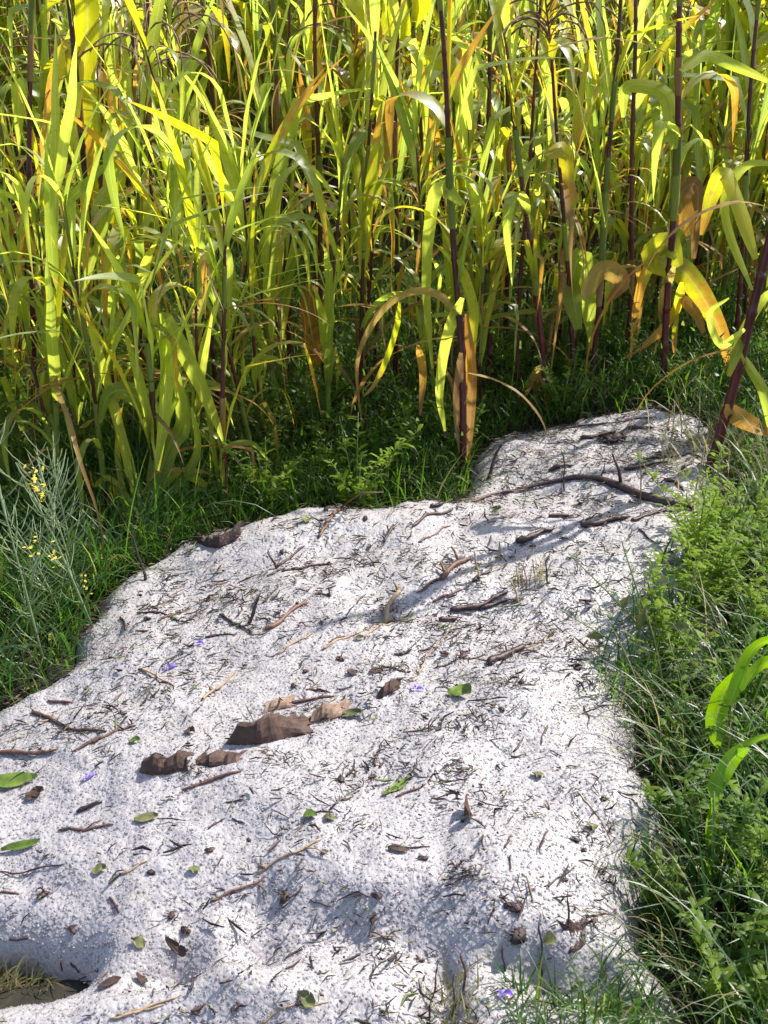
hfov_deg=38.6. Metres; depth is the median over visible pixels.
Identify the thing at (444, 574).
twig
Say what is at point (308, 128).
corn plant
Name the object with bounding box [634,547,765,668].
weed
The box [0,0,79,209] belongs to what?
corn plant
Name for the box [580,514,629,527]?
twig
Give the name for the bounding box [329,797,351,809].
twig
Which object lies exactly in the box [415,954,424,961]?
twig fragment
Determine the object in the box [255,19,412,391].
corn plant
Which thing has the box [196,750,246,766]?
dead leaf
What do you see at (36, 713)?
twig
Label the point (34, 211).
corn plant
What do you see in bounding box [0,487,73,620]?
flower stalk
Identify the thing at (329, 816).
fallen leaf
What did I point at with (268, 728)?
dead leaf
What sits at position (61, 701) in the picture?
twig
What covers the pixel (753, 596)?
weed
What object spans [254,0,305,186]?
corn plant
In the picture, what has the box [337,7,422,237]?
corn plant
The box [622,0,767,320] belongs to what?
corn plant
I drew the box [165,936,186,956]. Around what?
fallen leaf
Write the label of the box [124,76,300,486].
corn plant
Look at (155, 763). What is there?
dead leaf
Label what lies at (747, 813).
weed
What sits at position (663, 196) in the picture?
corn plant
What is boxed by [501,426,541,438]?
twig
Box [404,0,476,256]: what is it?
corn plant
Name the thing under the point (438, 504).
twig
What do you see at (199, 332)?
weed
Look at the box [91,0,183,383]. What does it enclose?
corn plant
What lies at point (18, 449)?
weed
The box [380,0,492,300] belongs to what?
corn plant
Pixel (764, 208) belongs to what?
corn plant
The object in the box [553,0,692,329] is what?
corn plant
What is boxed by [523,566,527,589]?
twig
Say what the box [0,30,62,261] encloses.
corn plant
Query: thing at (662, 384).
weed
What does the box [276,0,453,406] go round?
corn plant
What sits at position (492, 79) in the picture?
corn plant
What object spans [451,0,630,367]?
corn plant
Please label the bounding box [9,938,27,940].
twig
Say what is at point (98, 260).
corn plant
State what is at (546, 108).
corn plant
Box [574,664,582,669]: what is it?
husk
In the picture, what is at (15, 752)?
twig
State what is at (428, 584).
twig
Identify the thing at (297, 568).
twig
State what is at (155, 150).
corn plant
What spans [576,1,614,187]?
corn plant
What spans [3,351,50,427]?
weed
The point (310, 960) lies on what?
twig fragment
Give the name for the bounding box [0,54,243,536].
corn plant
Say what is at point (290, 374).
weed
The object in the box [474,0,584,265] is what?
corn plant
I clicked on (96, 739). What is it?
twig
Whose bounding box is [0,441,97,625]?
flower stalk
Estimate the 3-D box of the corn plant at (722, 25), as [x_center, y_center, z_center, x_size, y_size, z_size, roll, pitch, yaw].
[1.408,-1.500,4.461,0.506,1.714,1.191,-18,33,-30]
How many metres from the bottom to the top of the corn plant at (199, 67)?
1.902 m
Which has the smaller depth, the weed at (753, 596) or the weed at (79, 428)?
the weed at (753, 596)
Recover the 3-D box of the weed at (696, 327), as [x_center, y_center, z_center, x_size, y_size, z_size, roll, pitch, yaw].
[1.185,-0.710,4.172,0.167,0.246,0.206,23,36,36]
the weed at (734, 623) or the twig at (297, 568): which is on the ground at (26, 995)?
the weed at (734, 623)
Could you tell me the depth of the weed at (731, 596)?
2.77 m
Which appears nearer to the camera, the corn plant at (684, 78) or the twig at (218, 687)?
the twig at (218, 687)
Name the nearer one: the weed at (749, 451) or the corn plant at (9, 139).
the weed at (749, 451)
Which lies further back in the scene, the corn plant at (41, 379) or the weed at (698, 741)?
the corn plant at (41, 379)
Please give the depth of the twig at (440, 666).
2.50 m
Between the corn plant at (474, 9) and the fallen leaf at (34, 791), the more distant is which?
the corn plant at (474, 9)
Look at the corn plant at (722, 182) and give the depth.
3.10 m
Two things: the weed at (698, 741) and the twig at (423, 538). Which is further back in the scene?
the twig at (423, 538)
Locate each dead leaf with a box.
[139,750,193,775]
[194,520,246,547]
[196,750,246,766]
[226,712,313,744]
[259,694,296,714]
[310,698,352,722]
[377,677,403,698]
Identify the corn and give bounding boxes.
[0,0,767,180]
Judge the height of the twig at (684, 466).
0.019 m
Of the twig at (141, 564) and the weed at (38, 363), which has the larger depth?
the weed at (38, 363)
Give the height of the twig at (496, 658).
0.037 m
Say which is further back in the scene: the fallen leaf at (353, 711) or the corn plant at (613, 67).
the corn plant at (613, 67)
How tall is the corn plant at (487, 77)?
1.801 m
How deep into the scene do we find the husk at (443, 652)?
2.53 m
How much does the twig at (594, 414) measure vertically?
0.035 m
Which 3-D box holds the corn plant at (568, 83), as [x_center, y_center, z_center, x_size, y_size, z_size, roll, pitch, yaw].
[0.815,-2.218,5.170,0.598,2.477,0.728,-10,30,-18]
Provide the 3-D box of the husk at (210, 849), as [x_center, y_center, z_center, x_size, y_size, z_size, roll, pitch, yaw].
[-0.315,0.610,1.976,0.024,0.009,0.015,-6,29,-11]
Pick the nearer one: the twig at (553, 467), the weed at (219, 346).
the twig at (553, 467)
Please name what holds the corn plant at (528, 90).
on the ground at (26, 995)
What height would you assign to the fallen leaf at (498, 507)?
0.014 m
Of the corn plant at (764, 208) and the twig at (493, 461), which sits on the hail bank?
the twig at (493, 461)
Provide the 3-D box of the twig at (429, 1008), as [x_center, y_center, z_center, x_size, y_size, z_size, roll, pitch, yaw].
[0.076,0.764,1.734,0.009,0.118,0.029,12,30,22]
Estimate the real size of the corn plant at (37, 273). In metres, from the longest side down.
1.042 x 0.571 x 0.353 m
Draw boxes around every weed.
[0,348,29,423]
[0,414,44,496]
[0,444,46,510]
[1,471,75,541]
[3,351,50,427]
[16,389,108,478]
[20,448,67,491]
[37,339,64,391]
[40,431,70,480]
[63,434,113,483]
[70,391,91,424]
[78,327,145,381]
[82,407,111,442]
[90,335,144,401]
[103,388,207,466]
[115,329,155,368]
[119,404,137,443]
[120,304,181,354]
[120,381,187,463]
[138,351,159,380]
[171,392,191,438]
[183,306,218,377]
[197,309,240,376]
[200,409,235,447]
[215,438,308,511]
[229,378,255,408]
[242,385,276,438]
[256,388,296,468]
[273,349,312,400]
[280,369,337,439]
[282,344,333,410]
[285,378,367,451]
[294,328,353,380]
[297,373,342,428]
[310,419,345,482]
[322,412,422,508]
[331,367,355,404]
[336,419,389,458]
[339,315,385,392]
[344,328,392,379]
[382,359,426,469]
[391,417,425,463]
[401,377,453,444]
[432,394,489,459]
[463,281,517,342]
[483,348,531,381]
[493,328,544,374]
[500,354,551,412]
[525,303,588,376]
[531,342,598,422]
[536,346,602,421]
[556,320,584,365]
[556,538,706,678]
[576,308,601,351]
[599,297,642,359]
[600,295,656,363]
[618,845,761,936]
[623,630,726,705]
[634,452,724,562]
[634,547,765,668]
[635,764,714,847]
[637,354,660,393]
[647,285,689,336]
[648,354,688,397]
[653,490,749,621]
[655,467,758,596]
[659,691,767,806]
[662,631,699,753]
[669,441,736,548]
[674,339,716,384]
[675,896,767,1023]
[677,467,767,549]
[681,307,705,330]
[684,292,725,353]
[685,715,728,778]
[690,506,767,627]
[691,733,767,888]
[696,675,752,759]
[701,595,761,669]
[703,645,767,747]
[707,476,767,573]
[714,648,767,713]
[715,505,767,588]
[718,505,767,571]
[720,478,767,535]
[721,438,764,492]
[721,890,767,980]
[723,341,762,387]
[723,774,767,910]
[729,570,767,629]
[734,708,767,794]
[736,566,767,649]
[743,623,767,688]
[747,528,767,596]
[747,555,767,575]
[751,329,767,377]
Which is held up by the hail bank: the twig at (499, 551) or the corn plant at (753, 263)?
the twig at (499, 551)
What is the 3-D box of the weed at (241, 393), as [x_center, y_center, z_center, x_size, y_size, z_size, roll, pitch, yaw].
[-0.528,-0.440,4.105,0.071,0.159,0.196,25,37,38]
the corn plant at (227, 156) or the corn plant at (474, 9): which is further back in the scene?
the corn plant at (474, 9)
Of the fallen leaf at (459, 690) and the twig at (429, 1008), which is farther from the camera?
the fallen leaf at (459, 690)
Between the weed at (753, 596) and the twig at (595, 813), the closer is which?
the twig at (595, 813)
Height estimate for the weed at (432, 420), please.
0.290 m
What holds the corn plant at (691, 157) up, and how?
on the ground at (26, 995)
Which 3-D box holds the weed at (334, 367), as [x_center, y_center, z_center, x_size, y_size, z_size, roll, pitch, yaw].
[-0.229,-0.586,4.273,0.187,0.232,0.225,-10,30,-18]
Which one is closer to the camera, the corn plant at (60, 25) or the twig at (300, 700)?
the twig at (300, 700)
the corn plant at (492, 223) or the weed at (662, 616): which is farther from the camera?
the corn plant at (492, 223)
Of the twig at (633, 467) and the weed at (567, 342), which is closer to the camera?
the twig at (633, 467)
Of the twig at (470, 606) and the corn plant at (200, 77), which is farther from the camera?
the corn plant at (200, 77)
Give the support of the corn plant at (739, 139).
on the ground at (26, 995)
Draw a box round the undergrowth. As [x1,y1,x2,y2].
[0,220,767,651]
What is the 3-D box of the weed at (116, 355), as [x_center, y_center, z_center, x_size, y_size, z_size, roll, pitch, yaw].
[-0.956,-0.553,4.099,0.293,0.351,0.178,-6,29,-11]
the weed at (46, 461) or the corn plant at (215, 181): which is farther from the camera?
the corn plant at (215, 181)
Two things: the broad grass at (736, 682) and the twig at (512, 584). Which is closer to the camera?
the broad grass at (736, 682)
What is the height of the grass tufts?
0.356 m
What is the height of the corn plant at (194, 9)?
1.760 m
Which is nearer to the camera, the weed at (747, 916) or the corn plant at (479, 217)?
the weed at (747, 916)
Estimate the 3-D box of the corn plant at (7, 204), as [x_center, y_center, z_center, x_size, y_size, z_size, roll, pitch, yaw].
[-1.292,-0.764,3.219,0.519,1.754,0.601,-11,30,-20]
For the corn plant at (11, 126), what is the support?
on the ground at (26, 995)
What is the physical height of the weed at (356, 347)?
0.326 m
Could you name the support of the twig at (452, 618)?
on the hail bank
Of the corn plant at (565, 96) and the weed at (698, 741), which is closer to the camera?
the weed at (698, 741)
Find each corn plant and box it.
[0,0,65,184]
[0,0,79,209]
[0,0,122,223]
[0,0,129,447]
[0,0,131,403]
[0,2,33,210]
[0,6,35,195]
[0,11,148,360]
[0,14,60,175]
[0,24,112,549]
[0,30,38,212]
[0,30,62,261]
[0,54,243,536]
[0,55,93,357]
[0,88,128,448]
[0,89,58,225]
[0,99,17,209]
[0,113,166,411]
[0,124,75,495]
[0,165,52,430]
[0,168,35,338]
[0,190,30,482]
[0,208,92,424]
[0,240,34,523]
[0,285,60,405]
[1,0,126,199]
[1,0,183,418]
[2,0,131,313]
[3,210,189,462]
[6,0,177,322]
[8,121,255,429]
[32,1,118,189]
[40,0,158,287]
[47,0,168,316]
[50,114,273,522]
[59,34,287,488]
[61,225,232,466]
[66,0,203,303]
[69,0,218,436]
[76,0,265,379]
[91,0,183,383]
[95,1,155,211]
[96,0,278,415]
[97,8,131,217]
[98,0,159,295]
[98,100,348,525]
[100,0,258,339]
[102,0,304,336]
[102,0,321,470]
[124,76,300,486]
[129,0,252,288]
[134,0,323,449]
[137,1,240,162]
[138,0,255,192]
[139,110,354,433]
[145,15,239,202]
[164,9,325,471]
[180,0,379,387]
[181,51,349,396]
[187,0,346,327]
[188,0,274,225]
[188,4,236,142]
[192,0,240,366]
[195,0,245,196]
[196,0,269,207]
[196,0,274,200]
[197,0,399,391]
[206,0,404,449]
[208,0,337,222]
[209,0,370,418]
[226,7,247,202]
[232,0,304,212]
[237,0,324,209]
[246,0,499,387]
[251,0,342,285]
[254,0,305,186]
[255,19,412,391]
[270,0,359,286]
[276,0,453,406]
[277,0,348,228]
[292,0,363,263]
[294,0,346,202]
[294,2,451,380]
[301,0,421,435]
[313,0,417,343]
[329,0,489,359]
[336,0,499,415]
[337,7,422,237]
[338,0,472,364]
[343,9,444,264]
[349,0,569,480]
[354,29,521,391]
[357,0,452,390]
[380,0,477,286]
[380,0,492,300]
[385,3,519,258]
[396,0,575,392]
[401,0,660,396]
[401,1,480,229]
[403,0,531,299]
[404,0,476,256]
[412,92,570,420]
[413,0,560,373]
[417,0,592,362]
[430,1,503,262]
[433,165,564,403]
[438,0,499,209]
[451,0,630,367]
[453,0,639,340]
[467,1,503,201]
[468,0,630,306]
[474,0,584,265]
[478,65,583,287]
[479,15,584,196]
[482,0,581,417]
[488,13,633,374]
[491,0,630,404]
[496,35,584,191]
[499,0,716,354]
[501,0,699,303]
[502,0,703,368]
[508,40,668,337]
[512,0,573,315]
[516,0,664,272]
[517,0,767,387]
[519,0,667,258]
[521,0,605,137]
[524,0,621,285]
[540,0,723,312]
[546,0,595,223]
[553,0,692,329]
[553,0,699,306]
[562,0,698,252]
[569,0,706,400]
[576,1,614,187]
[584,2,704,200]
[584,23,657,321]
[590,0,701,188]
[591,100,718,262]
[596,0,684,258]
[598,0,739,323]
[600,0,749,315]
[607,0,757,320]
[610,12,686,204]
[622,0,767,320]
[623,0,761,189]
[628,80,767,473]
[634,0,767,335]
[639,0,767,321]
[647,31,767,329]
[649,0,724,133]
[653,0,767,355]
[655,1,767,270]
[663,13,765,276]
[675,121,767,319]
[680,0,767,318]
[682,12,764,318]
[684,1,742,259]
[704,65,767,280]
[706,23,719,130]
[709,77,767,294]
[710,235,760,274]
[715,0,767,341]
[716,147,767,304]
[724,0,767,296]
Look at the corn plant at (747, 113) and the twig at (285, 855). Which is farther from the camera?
the corn plant at (747, 113)
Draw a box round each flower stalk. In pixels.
[0,420,47,673]
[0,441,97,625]
[0,457,77,642]
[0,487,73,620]
[4,446,92,597]
[22,430,87,570]
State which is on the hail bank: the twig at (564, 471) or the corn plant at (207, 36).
the twig at (564, 471)
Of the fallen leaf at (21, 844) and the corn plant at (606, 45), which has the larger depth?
the corn plant at (606, 45)
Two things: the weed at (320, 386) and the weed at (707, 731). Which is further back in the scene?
the weed at (320, 386)
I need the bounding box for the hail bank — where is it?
[0,409,727,1023]
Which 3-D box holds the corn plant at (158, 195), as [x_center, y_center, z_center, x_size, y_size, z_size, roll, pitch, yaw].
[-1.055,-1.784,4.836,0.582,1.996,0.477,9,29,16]
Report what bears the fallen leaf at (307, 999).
on the hail bank
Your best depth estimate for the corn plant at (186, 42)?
5.58 m
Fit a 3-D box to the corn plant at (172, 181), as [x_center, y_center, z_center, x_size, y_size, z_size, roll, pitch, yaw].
[-0.619,-0.675,3.342,0.653,1.442,0.343,11,30,20]
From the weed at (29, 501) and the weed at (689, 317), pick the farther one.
the weed at (689, 317)
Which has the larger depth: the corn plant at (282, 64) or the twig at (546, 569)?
the corn plant at (282, 64)
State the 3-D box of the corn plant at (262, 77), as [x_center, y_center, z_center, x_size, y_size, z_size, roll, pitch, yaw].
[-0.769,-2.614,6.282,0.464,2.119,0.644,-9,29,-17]
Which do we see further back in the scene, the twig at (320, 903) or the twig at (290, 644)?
the twig at (290, 644)
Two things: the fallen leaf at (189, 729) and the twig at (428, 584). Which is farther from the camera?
the twig at (428, 584)
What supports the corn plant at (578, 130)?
on the ground at (26, 995)
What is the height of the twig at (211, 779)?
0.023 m
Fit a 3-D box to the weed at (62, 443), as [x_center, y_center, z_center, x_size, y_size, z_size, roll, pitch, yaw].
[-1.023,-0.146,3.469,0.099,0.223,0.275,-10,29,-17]
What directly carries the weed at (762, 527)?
on the ground at (26, 995)
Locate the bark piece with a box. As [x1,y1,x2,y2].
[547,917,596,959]
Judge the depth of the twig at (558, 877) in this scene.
1.91 m
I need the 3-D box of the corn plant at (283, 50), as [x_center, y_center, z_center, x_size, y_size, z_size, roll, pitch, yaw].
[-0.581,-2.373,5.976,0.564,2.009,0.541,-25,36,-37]
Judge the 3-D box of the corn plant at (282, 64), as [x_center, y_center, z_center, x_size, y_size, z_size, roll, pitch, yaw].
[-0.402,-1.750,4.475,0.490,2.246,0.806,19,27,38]
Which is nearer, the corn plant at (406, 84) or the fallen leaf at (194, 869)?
the fallen leaf at (194, 869)
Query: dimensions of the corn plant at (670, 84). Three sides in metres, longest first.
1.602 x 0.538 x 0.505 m
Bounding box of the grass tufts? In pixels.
[455,494,748,1023]
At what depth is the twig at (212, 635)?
2.57 m
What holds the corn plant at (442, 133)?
on the ground at (26, 995)
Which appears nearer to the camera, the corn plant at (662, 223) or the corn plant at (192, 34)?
the corn plant at (662, 223)
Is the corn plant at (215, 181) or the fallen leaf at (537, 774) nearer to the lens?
the fallen leaf at (537, 774)
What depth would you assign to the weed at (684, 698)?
2.36 m
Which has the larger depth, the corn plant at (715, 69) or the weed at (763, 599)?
the corn plant at (715, 69)
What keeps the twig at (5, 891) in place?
on the hail bank
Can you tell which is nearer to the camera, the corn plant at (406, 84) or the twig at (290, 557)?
the twig at (290, 557)
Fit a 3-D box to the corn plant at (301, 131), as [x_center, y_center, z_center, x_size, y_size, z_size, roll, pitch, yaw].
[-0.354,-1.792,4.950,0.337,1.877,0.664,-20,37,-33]
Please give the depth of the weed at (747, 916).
1.82 m
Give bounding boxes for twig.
[0,684,36,706]
[0,748,57,754]
[0,863,64,874]
[0,890,19,894]
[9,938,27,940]
[31,710,106,731]
[47,700,73,703]
[58,819,113,831]
[72,725,135,752]
[76,800,101,812]
[108,896,119,912]
[109,1004,163,1019]
[117,993,181,1016]
[119,616,125,630]
[121,859,148,874]
[129,531,146,580]
[137,611,188,622]
[138,667,174,685]
[158,607,191,620]
[181,770,241,790]
[201,672,235,700]
[205,633,236,637]
[208,818,224,828]
[210,874,265,901]
[220,613,252,633]
[248,594,259,623]
[256,838,328,873]
[260,1001,328,1023]
[265,599,307,629]
[267,549,277,568]
[267,568,284,576]
[277,632,312,653]
[278,545,304,566]
[281,561,332,571]
[291,695,336,702]
[310,899,331,906]
[318,492,388,537]
[321,627,368,649]
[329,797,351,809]
[364,617,417,638]
[374,740,383,766]
[382,525,393,542]
[382,581,400,623]
[394,649,411,654]
[395,783,425,797]
[403,846,429,848]
[409,628,450,682]
[413,507,452,526]
[416,577,440,592]
[418,525,450,541]
[428,964,437,1020]
[430,502,444,507]
[432,589,462,601]
[435,655,481,667]
[438,616,457,620]
[440,546,471,579]
[450,590,508,611]
[450,972,455,1018]
[460,952,466,991]
[471,488,525,501]
[472,565,492,581]
[473,549,480,580]
[479,598,513,610]
[486,443,502,479]
[486,644,525,665]
[487,902,494,924]
[498,541,501,560]
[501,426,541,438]
[501,944,505,971]
[504,835,510,847]
[510,580,519,604]
[513,737,523,751]
[515,527,554,542]
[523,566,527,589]
[526,638,552,647]
[533,561,535,587]
[538,924,542,975]
[540,830,548,847]
[541,724,548,743]
[544,866,574,886]
[545,553,550,582]
[548,463,572,471]
[548,513,572,516]
[559,417,650,428]
[561,450,564,490]
[567,892,569,927]
[573,405,598,424]
[576,912,615,929]
[577,791,610,840]
[580,428,616,438]
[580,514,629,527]
[610,401,650,410]
[624,461,665,469]
[627,755,638,771]
[629,425,654,428]
[631,507,691,521]
[638,529,656,543]
[642,404,678,410]
[650,449,701,458]
[663,479,683,487]
[681,456,698,469]
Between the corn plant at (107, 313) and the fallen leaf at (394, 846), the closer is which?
the fallen leaf at (394, 846)
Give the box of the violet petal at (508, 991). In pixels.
[497,989,511,999]
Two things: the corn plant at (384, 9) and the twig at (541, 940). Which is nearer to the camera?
the twig at (541, 940)
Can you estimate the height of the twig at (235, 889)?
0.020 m
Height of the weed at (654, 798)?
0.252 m
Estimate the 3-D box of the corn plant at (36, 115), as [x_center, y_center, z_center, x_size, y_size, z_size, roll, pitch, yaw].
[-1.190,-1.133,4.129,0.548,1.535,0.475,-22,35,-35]
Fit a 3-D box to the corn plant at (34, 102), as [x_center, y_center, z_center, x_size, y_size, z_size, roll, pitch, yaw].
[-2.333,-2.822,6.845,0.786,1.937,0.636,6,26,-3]
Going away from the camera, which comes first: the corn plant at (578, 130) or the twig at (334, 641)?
the twig at (334, 641)
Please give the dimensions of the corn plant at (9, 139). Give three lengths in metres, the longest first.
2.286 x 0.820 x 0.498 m
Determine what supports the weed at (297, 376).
on the ground at (26, 995)
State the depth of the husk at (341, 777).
2.12 m
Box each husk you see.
[36,888,52,899]
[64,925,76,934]
[146,869,155,874]
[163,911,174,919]
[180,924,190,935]
[203,847,215,853]
[335,652,344,660]
[338,775,344,782]
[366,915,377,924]
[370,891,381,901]
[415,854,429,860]
[440,650,448,655]
[459,647,466,657]
[569,836,580,842]
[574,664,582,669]
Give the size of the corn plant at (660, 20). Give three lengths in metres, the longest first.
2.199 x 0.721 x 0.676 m
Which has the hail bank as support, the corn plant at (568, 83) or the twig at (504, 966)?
the twig at (504, 966)
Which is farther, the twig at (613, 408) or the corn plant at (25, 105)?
the corn plant at (25, 105)
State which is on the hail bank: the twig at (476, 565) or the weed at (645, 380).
the twig at (476, 565)
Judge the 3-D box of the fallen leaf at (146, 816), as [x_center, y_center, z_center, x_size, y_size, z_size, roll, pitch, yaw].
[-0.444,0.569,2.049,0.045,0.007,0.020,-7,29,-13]
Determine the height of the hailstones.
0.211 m
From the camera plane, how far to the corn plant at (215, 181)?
5.29 m
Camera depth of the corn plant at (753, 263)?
4.57 m
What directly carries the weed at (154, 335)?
on the ground at (26, 995)
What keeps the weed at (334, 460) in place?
on the ground at (26, 995)
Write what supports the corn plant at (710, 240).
on the ground at (26, 995)
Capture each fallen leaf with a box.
[0,772,36,787]
[1,838,39,850]
[25,785,43,799]
[91,862,106,873]
[97,976,120,987]
[128,736,139,741]
[133,936,144,947]
[134,811,157,821]
[136,972,147,983]
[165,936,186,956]
[184,726,194,733]
[188,865,199,873]
[297,990,315,1007]
[301,515,311,521]
[303,808,316,816]
[324,813,335,819]
[339,708,360,716]
[347,669,357,674]
[354,634,363,638]
[369,667,383,671]
[382,774,413,794]
[387,844,408,850]
[447,683,471,696]
[464,794,471,819]
[491,505,500,510]
[532,772,543,776]
[544,930,556,945]
[586,822,598,830]
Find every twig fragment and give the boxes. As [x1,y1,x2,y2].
[285,948,302,958]
[309,956,314,968]
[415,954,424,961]
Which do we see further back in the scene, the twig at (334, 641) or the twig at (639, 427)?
the twig at (639, 427)
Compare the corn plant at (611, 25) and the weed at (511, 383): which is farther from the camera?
the corn plant at (611, 25)
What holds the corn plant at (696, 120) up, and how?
on the ground at (26, 995)
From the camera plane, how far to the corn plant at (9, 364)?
3.61 m
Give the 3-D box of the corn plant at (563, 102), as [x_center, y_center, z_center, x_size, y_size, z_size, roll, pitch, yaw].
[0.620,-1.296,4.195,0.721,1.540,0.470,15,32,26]
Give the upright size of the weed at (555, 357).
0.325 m
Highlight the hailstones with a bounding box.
[0,409,728,1023]
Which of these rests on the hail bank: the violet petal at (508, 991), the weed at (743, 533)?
the violet petal at (508, 991)
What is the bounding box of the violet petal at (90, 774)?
[82,772,94,780]
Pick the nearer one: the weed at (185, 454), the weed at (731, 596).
the weed at (731, 596)
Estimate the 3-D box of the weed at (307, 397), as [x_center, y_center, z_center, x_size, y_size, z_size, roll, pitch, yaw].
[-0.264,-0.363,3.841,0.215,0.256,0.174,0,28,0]
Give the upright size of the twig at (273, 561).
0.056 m
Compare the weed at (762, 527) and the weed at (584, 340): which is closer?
the weed at (762, 527)
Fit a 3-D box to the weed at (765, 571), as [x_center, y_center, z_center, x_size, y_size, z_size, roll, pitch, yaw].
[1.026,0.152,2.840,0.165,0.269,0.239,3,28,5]
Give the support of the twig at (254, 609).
on the hail bank
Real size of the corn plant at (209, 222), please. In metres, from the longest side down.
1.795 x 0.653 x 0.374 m
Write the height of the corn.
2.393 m
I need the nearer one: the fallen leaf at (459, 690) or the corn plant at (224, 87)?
the fallen leaf at (459, 690)
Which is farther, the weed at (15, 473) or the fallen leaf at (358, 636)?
the weed at (15, 473)
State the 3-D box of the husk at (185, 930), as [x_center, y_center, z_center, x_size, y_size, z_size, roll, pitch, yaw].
[-0.335,0.709,1.861,0.018,0.012,0.024,-18,33,-30]
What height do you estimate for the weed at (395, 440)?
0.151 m
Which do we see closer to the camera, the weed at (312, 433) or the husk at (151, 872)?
the husk at (151, 872)
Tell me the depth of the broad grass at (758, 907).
1.85 m
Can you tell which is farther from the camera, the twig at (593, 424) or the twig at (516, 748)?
the twig at (593, 424)
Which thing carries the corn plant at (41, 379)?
on the ground at (26, 995)
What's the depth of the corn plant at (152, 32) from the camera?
3.21 m
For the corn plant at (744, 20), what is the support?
on the ground at (26, 995)
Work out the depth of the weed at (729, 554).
2.77 m
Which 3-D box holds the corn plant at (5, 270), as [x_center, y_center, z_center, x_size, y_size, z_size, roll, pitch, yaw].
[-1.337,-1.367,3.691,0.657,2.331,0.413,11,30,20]
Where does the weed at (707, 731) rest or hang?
on the ground at (26, 995)
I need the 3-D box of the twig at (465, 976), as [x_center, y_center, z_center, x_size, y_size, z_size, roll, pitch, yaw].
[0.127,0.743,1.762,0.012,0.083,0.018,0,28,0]
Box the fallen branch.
[502,453,692,508]
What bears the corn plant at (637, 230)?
on the ground at (26, 995)
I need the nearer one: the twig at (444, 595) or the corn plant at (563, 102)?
the twig at (444, 595)
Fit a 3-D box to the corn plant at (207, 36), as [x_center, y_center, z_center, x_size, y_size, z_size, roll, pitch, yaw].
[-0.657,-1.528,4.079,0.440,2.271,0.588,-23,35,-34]
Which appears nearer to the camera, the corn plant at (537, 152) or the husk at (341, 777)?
the husk at (341, 777)
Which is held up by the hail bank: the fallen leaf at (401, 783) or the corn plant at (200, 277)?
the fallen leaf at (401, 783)
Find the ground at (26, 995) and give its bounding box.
[0,111,767,1023]
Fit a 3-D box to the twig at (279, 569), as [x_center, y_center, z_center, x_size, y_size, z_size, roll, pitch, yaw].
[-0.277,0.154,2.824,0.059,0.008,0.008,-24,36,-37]
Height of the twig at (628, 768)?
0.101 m
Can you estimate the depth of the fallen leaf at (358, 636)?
2.54 m
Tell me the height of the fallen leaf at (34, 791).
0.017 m
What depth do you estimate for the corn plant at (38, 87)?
3.63 m
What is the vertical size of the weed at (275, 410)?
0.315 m
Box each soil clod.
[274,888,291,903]
[504,899,522,912]
[505,926,525,944]
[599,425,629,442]
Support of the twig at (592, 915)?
on the hail bank
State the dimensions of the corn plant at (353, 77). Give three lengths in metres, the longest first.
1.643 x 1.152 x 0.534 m
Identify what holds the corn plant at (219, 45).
on the ground at (26, 995)
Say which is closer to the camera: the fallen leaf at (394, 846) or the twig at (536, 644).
the fallen leaf at (394, 846)
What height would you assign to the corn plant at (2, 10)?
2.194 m
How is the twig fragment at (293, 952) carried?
on the hail bank
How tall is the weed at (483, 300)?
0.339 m
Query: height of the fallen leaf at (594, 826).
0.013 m
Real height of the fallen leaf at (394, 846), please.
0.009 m
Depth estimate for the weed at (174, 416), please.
3.73 m
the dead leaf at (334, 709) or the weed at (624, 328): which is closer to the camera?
the dead leaf at (334, 709)
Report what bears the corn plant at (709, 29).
on the ground at (26, 995)
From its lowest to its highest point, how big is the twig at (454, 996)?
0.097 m
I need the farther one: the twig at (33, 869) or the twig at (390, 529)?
the twig at (390, 529)
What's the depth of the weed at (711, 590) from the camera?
2.69 m
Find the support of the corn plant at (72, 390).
on the ground at (26, 995)
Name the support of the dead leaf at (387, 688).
on the hail bank
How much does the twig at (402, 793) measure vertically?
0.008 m
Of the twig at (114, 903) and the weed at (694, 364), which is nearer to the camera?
the twig at (114, 903)
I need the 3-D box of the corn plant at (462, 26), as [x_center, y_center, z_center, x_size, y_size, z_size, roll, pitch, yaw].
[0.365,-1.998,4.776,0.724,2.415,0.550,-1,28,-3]
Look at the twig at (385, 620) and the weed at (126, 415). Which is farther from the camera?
the weed at (126, 415)
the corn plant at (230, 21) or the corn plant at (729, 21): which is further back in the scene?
the corn plant at (230, 21)
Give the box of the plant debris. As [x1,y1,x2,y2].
[0,352,767,1023]
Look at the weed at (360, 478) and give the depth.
3.25 m
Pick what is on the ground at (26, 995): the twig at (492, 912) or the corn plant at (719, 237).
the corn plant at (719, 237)
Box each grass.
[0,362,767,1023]
[705,636,767,752]
[705,734,767,902]
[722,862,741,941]
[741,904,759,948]
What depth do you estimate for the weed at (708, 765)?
2.19 m
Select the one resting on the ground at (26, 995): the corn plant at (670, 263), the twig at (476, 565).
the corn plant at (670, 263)
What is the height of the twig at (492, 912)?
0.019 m
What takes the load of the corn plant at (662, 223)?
on the ground at (26, 995)
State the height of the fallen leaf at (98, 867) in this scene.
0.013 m
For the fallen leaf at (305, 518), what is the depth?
3.02 m
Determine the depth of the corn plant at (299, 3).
6.16 m
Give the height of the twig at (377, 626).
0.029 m
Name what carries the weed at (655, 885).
on the ground at (26, 995)

